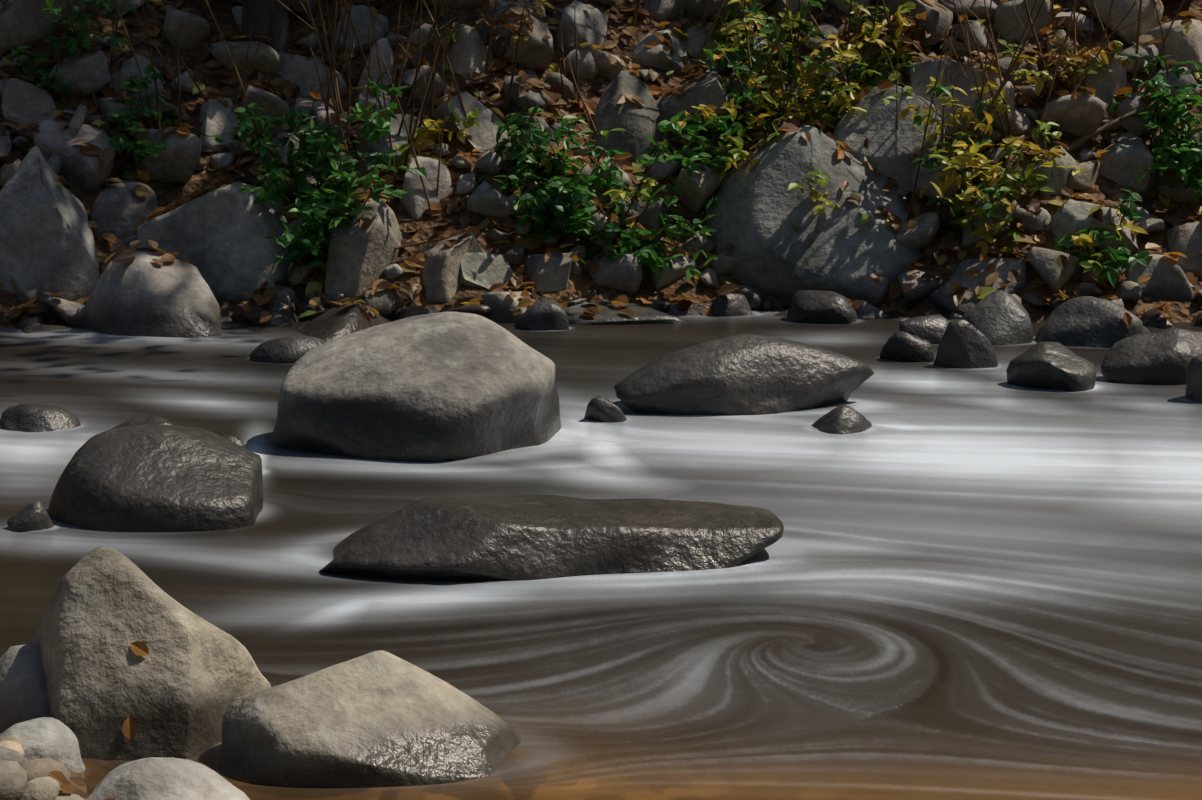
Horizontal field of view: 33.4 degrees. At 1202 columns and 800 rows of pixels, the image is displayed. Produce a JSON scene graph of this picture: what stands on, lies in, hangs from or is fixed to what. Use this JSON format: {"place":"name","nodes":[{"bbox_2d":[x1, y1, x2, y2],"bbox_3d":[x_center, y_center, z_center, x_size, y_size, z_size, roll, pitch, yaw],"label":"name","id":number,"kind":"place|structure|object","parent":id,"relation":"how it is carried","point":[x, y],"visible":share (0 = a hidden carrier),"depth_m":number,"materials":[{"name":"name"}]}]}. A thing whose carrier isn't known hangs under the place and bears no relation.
{"place":"outdoors","nodes":[
{"label":"outdoors","id":0,"kind":"place"},
{"bbox_2d":[0,310,1201,799],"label":"water","id":1,"kind":"structure","parent":0,"point":[968,584],"depth_m":4.98,"materials":[{"name":"grey liquid"}]},
{"bbox_2d":[0,0,1201,799],"bbox_3d":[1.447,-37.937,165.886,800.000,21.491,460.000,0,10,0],"label":"terrain","id":2,"kind":"structure","parent":0,"point":[582,284],"depth_m":10.57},
{"bbox_2d":[0,0,1201,799],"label":"rocks","id":3,"kind":"object","parent":2,"relation":"on","point":[78,678],"visible":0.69,"depth_m":9.12,"materials":[{"name":"grey stone"}]},
{"bbox_2d":[0,0,1201,799],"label":"leaves","id":4,"kind":"object","parent":2,"relation":"on","point":[554,190],"visible":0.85,"depth_m":10.35,"materials":[{"name":"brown plant"}]},
{"bbox_2d":[10,0,1201,284],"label":"twigs","id":5,"kind":"object","parent":2,"relation":"on","point":[262,18],"visible":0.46,"depth_m":10.51,"materials":[{"name":"leaf"},{"name":"bark"}]}
]}

